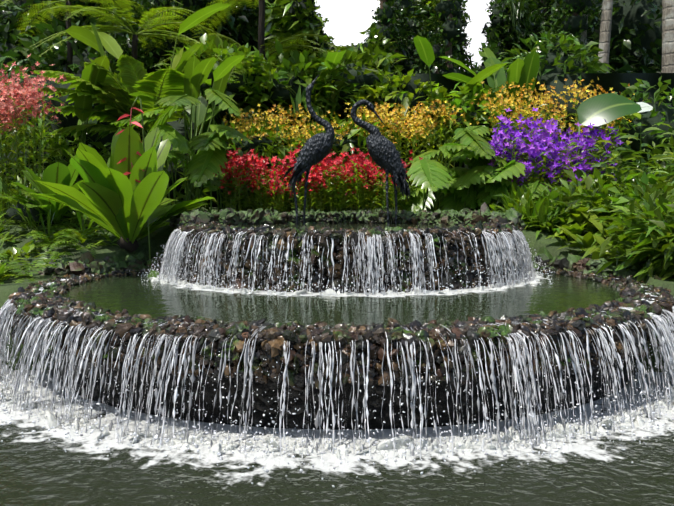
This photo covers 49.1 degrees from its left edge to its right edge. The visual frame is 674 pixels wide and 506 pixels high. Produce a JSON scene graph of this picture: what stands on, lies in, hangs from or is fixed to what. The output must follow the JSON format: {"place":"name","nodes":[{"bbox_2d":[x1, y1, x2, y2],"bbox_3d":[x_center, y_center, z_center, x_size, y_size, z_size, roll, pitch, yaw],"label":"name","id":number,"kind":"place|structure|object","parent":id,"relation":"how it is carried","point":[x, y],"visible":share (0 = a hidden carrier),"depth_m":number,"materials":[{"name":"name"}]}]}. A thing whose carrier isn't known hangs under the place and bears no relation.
{"place":"outdoors","nodes":[
{"label":"outdoors","id":0,"kind":"place"},
{"bbox_2d":[0,370,673,505],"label":"pool water","id":1,"kind":"structure","parent":0,"point":[47,472],"depth_m":3.51,"materials":[{"name":"grey liquid"}]},
{"bbox_2d":[0,272,673,464],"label":"foam mounds","id":2,"kind":"object","parent":1,"relation":"on","point":[466,446],"visible":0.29,"depth_m":3.96,"materials":[{"name":"white liquid"}]},
{"bbox_2d":[0,205,673,371],"bbox_3d":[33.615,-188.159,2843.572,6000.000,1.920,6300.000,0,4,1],"label":"ground","id":3,"kind":"structure","parent":0,"point":[159,237],"depth_m":7.87,"materials":[{"name":"green plant"}]},
{"bbox_2d":[0,125,213,243],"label":"bird nest fern","id":4,"kind":"object","parent":3,"relation":"on","point":[113,199],"visible":0.9,"depth_m":7.48,"materials":[{"name":"green plant"}]},
{"bbox_2d":[147,270,158,277],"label":"moss mounds","id":5,"kind":"object","parent":3,"relation":"on","point":[155,273],"visible":0.06,"depth_m":7.08,"materials":[{"name":"green plant"}]},
{"bbox_2d":[1,0,580,270],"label":"fronds","id":6,"kind":"object","parent":3,"relation":"on","point":[143,132],"visible":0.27,"depth_m":10.37,"materials":[{"name":"green plant"}]},
{"bbox_2d":[33,3,652,212],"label":"broad leaves","id":7,"kind":"object","parent":6,"relation":"attached to","point":[179,90],"visible":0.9,"depth_m":9.91,"materials":[{"name":"green plant"}]},
{"bbox_2d":[0,54,643,197],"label":"flowers","id":8,"kind":"object","parent":3,"relation":"on","point":[31,95],"visible":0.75,"depth_m":9.86,"materials":[{"name":"multicoloured plant"}]},
{"bbox_2d":[0,0,661,204],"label":"tree","id":9,"kind":"object","parent":3,"relation":"on","point":[277,13],"depth_m":14.99,"materials":[{"name":"green plant"}]},
{"bbox_2d":[0,0,673,283],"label":"foliage leaves","id":10,"kind":"object","parent":3,"relation":"on","point":[630,218],"visible":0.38,"depth_m":10.09,"materials":[{"name":"green plant"}]},
{"bbox_2d":[0,229,673,486],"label":"waterfalls","id":11,"kind":"object","parent":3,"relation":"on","point":[174,250],"visible":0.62,"depth_m":4.12,"materials":[{"name":"white liquid"}]},
{"bbox_2d":[0,0,673,252],"bbox_3d":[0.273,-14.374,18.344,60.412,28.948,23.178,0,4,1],"label":"shrubs","id":12,"kind":"object","parent":3,"relation":"on","point":[606,81],"visible":0.21,"depth_m":12.42,"materials":[{"name":"green plant"}]},
{"bbox_2d":[49,236,637,429],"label":"fountain walls","id":13,"kind":"structure","parent":3,"relation":"on","point":[261,406],"depth_m":4.18,"materials":[{"name":"stone"}]},
{"bbox_2d":[38,202,635,276],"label":"mossy kerb rocks","id":14,"kind":"object","parent":13,"relation":"on","point":[86,262],"visible":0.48,"depth_m":7.88,"materials":[{"name":"grey stone"}]},
{"bbox_2d":[9,221,673,393],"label":"rim rocks","id":15,"kind":"object","parent":13,"relation":"on","point":[271,339],"visible":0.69,"depth_m":4.32,"materials":[{"name":"grey stone"}]},
{"bbox_2d":[63,269,620,330],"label":"basin water","id":16,"kind":"structure","parent":13,"relation":"in","point":[132,294],"depth_m":5.30,"materials":[{"name":"green liquid"}]},
{"bbox_2d":[229,224,463,230],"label":"basin water","id":17,"kind":"structure","parent":13,"relation":"on","point":[356,227],"depth_m":8.20,"materials":[{"name":"green liquid"}]},
{"bbox_2d":[283,75,334,224],"bbox_3d":[-0.331,-1.134,8.591,0.610,1.849,0.313,0,4,1],"label":"crane statue","id":18,"kind":"object","parent":17,"relation":"on","point":[316,148],"visible":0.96,"depth_m":8.49,"materials":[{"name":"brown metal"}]},
{"bbox_2d":[351,99,411,224],"bbox_3d":[0.519,-0.993,8.587,0.725,1.569,0.270,0,4,1],"label":"crane statue","id":19,"kind":"object","parent":17,"relation":"on","point":[384,153],"visible":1,"depth_m":8.52,"materials":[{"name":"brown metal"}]},
{"bbox_2d":[578,0,673,72],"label":"tree trunks","id":20,"kind":"object","parent":3,"relation":"on","point":[667,33],"visible":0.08,"depth_m":13.70,"materials":[{"name":"grey plant"}]},
{"bbox_2d":[315,0,494,70],"bbox_3d":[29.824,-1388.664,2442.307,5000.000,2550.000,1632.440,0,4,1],"label":"sky","id":21,"kind":"structure","parent":0,"point":[348,22],"depth_m":2050.54,"materials":[{"name":"white"}]}
]}

